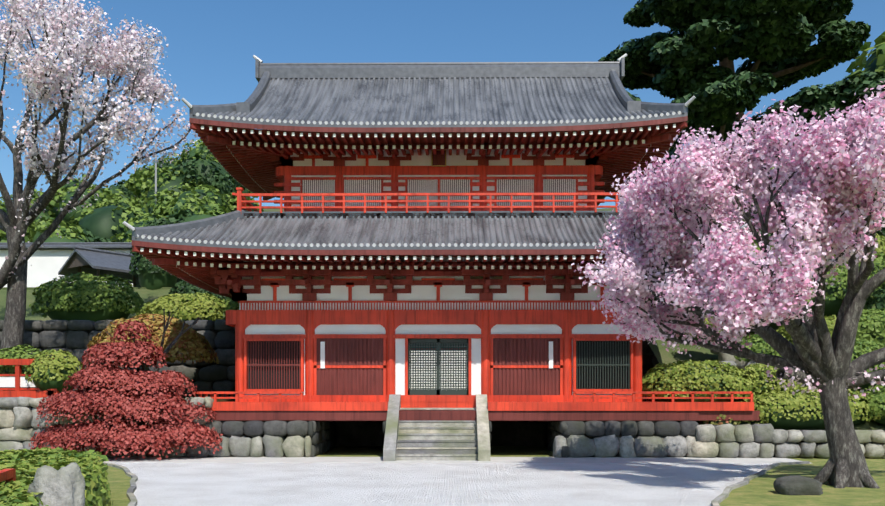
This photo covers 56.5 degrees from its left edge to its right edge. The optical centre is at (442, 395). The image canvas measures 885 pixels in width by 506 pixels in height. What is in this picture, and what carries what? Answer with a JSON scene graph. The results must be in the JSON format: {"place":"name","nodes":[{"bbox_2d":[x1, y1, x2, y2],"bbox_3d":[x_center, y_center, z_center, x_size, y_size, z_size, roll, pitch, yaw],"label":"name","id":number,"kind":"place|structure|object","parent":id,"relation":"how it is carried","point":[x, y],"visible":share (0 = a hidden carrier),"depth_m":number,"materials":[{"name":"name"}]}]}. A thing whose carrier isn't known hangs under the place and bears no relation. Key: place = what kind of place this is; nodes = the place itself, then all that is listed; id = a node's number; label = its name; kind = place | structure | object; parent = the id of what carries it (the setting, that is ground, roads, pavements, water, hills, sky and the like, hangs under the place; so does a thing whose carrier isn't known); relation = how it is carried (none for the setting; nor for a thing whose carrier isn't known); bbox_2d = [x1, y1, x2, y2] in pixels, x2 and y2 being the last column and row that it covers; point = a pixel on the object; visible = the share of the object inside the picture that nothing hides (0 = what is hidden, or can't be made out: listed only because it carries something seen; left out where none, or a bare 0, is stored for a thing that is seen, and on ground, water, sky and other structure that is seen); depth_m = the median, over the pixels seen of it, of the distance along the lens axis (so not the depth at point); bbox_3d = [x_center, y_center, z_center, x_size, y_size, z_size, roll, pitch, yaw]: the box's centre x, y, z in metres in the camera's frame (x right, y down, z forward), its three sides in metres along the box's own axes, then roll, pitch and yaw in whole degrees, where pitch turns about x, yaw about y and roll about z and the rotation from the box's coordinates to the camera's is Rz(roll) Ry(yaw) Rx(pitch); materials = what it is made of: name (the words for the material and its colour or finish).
{"place":"outdoors","nodes":[
{"label":"outdoors","id":0,"kind":"place"},
{"bbox_2d":[0,0,198,390],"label":"cherry","id":1,"kind":"object","parent":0,"point":[120,58],"depth_m":27.62,"materials":[{"name":"plant"}]},
{"bbox_2d":[0,287,234,401],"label":"terraces","id":2,"kind":"object","parent":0,"point":[146,295],"depth_m":38.02,"materials":[{"name":"green plant"}]},
{"bbox_2d":[0,250,132,286],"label":"white wall","id":3,"kind":"structure","parent":2,"relation":"on","point":[46,266],"depth_m":44.78,"materials":[{"name":"paint"}]},
{"bbox_2d":[0,242,138,283],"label":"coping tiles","id":4,"kind":"object","parent":3,"relation":"on","point":[96,255],"visible":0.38,"depth_m":41.77,"materials":[{"name":"grey tile"}]},
{"bbox_2d":[66,253,135,286],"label":"wooden gate","id":5,"kind":"object","parent":2,"relation":"on","point":[78,261],"visible":0.19,"depth_m":40.49,"materials":[{"name":"brown"}]},
{"bbox_2d":[87,313,218,363],"bbox_3d":[-9.883,-1.924,28.026,4.439,1.717,3.066,0,0,1],"label":"orange maple","id":6,"kind":"object","parent":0,"point":[191,342],"visible":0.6,"depth_m":27.30,"materials":[{"name":"plant"}]},
{"bbox_2d":[136,208,619,286],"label":"hill","id":7,"kind":"structure","parent":0,"point":[278,210],"depth_m":95.97,"materials":[{"name":"green plant"}]},
{"bbox_2d":[128,141,229,203],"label":"poles","id":8,"kind":"object","parent":7,"relation":"on","point":[155,171],"visible":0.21,"depth_m":74.93,"materials":[{"name":"grey metal"}]},
{"bbox_2d":[432,150,445,165],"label":"gate fittings","id":9,"kind":"object","parent":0,"point":[445,159],"visible":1,"depth_m":25.89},
{"bbox_2d":[0,0,884,208],"label":"sky","id":10,"kind":"structure","parent":0,"point":[212,46],"materials":[{"name":"blue"}]},
{"bbox_2d":[106,446,884,505],"bbox_3d":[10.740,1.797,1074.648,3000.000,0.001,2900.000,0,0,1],"label":"ground","id":11,"kind":"structure","parent":0,"point":[759,491],"depth_m":16.39,"materials":[{"name":"green plant"}]},
{"bbox_2d":[0,358,59,483],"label":"red fences","id":12,"kind":"object","parent":11,"relation":"on","point":[8,474],"visible":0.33,"depth_m":26.70,"materials":[{"name":"paint"}]},
{"bbox_2d":[0,377,35,386],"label":"fence panels","id":13,"kind":"object","parent":12,"relation":"on","point":[7,381],"depth_m":26.84,"materials":[{"name":"paint"}]},
{"bbox_2d":[29,309,222,459],"bbox_3d":[-9.620,-0.423,24.344,4.710,4.430,6.227,0,0,-39],"label":"maple","id":14,"kind":"object","parent":11,"relation":"on","point":[122,435],"depth_m":22.88,"materials":[{"name":"red plant"}]},
{"bbox_2d":[383,394,489,460],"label":"gate steps","id":15,"kind":"structure","parent":11,"relation":"on","point":[447,440],"depth_m":23.11,"materials":[{"name":"grey stone"}]},
{"bbox_2d":[0,202,884,505],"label":"shrub","id":16,"kind":"object","parent":11,"relation":"on","point":[124,289],"depth_m":29.91,"materials":[{"name":"green plant"}]},
{"bbox_2d":[0,233,884,505],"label":"trimmed bushes","id":17,"kind":"object","parent":11,"relation":"on","point":[740,377],"visible":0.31,"depth_m":24.37,"materials":[{"name":"green plant"}]},
{"bbox_2d":[0,335,884,505],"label":"boulders","id":18,"kind":"object","parent":11,"relation":"on","point":[63,486],"visible":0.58,"depth_m":23.38,"materials":[{"name":"stone"}]},
{"bbox_2d":[0,319,884,494],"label":"dark walls","id":19,"kind":"structure","parent":11,"relation":"on","point":[74,337],"depth_m":30.54,"materials":[{"name":"stone"}]},
{"bbox_2d":[698,414,740,424],"bbox_3d":[8.167,0.644,24.005,1.318,0.583,0.669,0,0,1],"label":"plant","id":20,"kind":"object","parent":19,"relation":"on","point":[715,423],"visible":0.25,"depth_m":23.77,"materials":[{"name":"green plant"}]},
{"bbox_2d":[0,31,884,242],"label":"forest","id":21,"kind":"object","parent":11,"relation":"on","point":[164,207],"visible":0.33,"depth_m":73.91,"materials":[{"name":"green plant"}]},
{"bbox_2d":[4,151,786,241],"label":"forest leaves","id":22,"kind":"object","parent":21,"relation":"attached to","point":[178,216],"visible":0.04,"depth_m":79.32,"materials":[{"name":"green plant"}]},
{"bbox_2d":[0,50,884,285],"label":"trees","id":23,"kind":"object","parent":21,"relation":"attached to","point":[100,222],"visible":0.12,"depth_m":74.61,"materials":[{"name":"green plant"}]},
{"bbox_2d":[114,463,772,505],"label":"gravel court","id":24,"kind":"object","parent":11,"relation":"on","point":[431,484],"visible":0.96,"depth_m":16.72,"materials":[{"name":"grey gravel"}]},
{"bbox_2d":[132,116,759,420],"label":"gate","id":25,"kind":"structure","parent":11,"relation":"on","point":[309,321],"depth_m":24.61,"materials":[{"name":"red wood"}]},
{"bbox_2d":[132,121,686,301],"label":"eave rafters","id":26,"kind":"object","parent":25,"relation":"attached to","point":[260,164],"visible":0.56,"depth_m":24.58,"materials":[{"name":"red wood"}]},
{"bbox_2d":[133,76,686,254],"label":"roof tiles","id":27,"kind":"object","parent":26,"relation":"on","point":[364,100],"visible":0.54,"depth_m":24.62,"materials":[{"name":"grey tile"}]},
{"bbox_2d":[132,58,742,249],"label":"roof ridges","id":28,"kind":"object","parent":27,"relation":"on","point":[614,72],"visible":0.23,"depth_m":24.74,"materials":[{"name":"grey tile"}]},
{"bbox_2d":[139,124,681,295],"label":"gate rafter ends","id":29,"kind":"object","parent":26,"relation":"attached to","point":[394,147],"visible":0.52,"depth_m":23.81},
{"bbox_2d":[139,121,686,259],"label":"roof soffit","id":30,"kind":"structure","parent":26,"relation":"on","point":[445,135],"depth_m":24.22,"materials":[{"name":"red wood"}]},
{"bbox_2d":[123,53,751,246],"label":"roof edge tiles","id":31,"kind":"object","parent":26,"relation":"on","point":[189,105],"visible":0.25,"depth_m":23.70,"materials":[{"name":"grey tile"}]},
{"bbox_2d":[411,351,464,387],"bbox_3d":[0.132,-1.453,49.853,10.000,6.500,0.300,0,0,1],"label":"lattice","id":32,"kind":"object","parent":25,"relation":"attached to","point":[436,369],"depth_m":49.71,"materials":[{"name":"paint"}]},
{"bbox_2d":[408,339,629,394],"bbox_3d":[2.252,-0.853,24.653,6.685,1.700,0.150,0,0,3],"label":"gate lattice","id":33,"kind":"object","parent":25,"relation":"attached to","point":[438,390],"visible":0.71,"depth_m":24.73,"materials":[{"name":"wood"}]},
{"bbox_2d":[202,420,698,457],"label":"podium stones","id":34,"kind":"object","parent":11,"relation":"on","point":[325,436],"depth_m":23.66,"materials":[{"name":"grey stone"}]},
{"bbox_2d":[104,457,799,462],"bbox_3d":[-1.948,1.791,22.838,23.400,0.012,2.070,0,0,1],"label":"apron","id":35,"kind":"object","parent":11,"relation":"on","point":[380,460],"visible":0.78,"depth_m":22.51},
{"bbox_2d":[103,461,809,505],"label":"kerb","id":36,"kind":"structure","parent":11,"relation":"on","point":[716,501],"depth_m":16.57,"materials":[{"name":"stone"}]},
{"bbox_2d":[571,81,884,488],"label":"cherry","id":37,"kind":"object","parent":11,"relation":"on","point":[688,179],"depth_m":15.26,"materials":[{"name":"pink plant"}]},
{"bbox_2d":[598,0,884,218],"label":"pine","id":38,"kind":"object","parent":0,"point":[783,38],"depth_m":36.03,"materials":[{"name":"green plant"}]},
{"bbox_2d":[645,298,884,429],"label":"slope","id":39,"kind":"structure","parent":0,"point":[670,355],"depth_m":28.63,"materials":[{"name":"green plant"}]},
{"bbox_2d":[0,219,884,429],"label":"shrub","id":40,"kind":"object","parent":39,"relation":"on","point":[153,281],"visible":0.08,"depth_m":26.83,"materials":[{"name":"green plant"}]}
]}

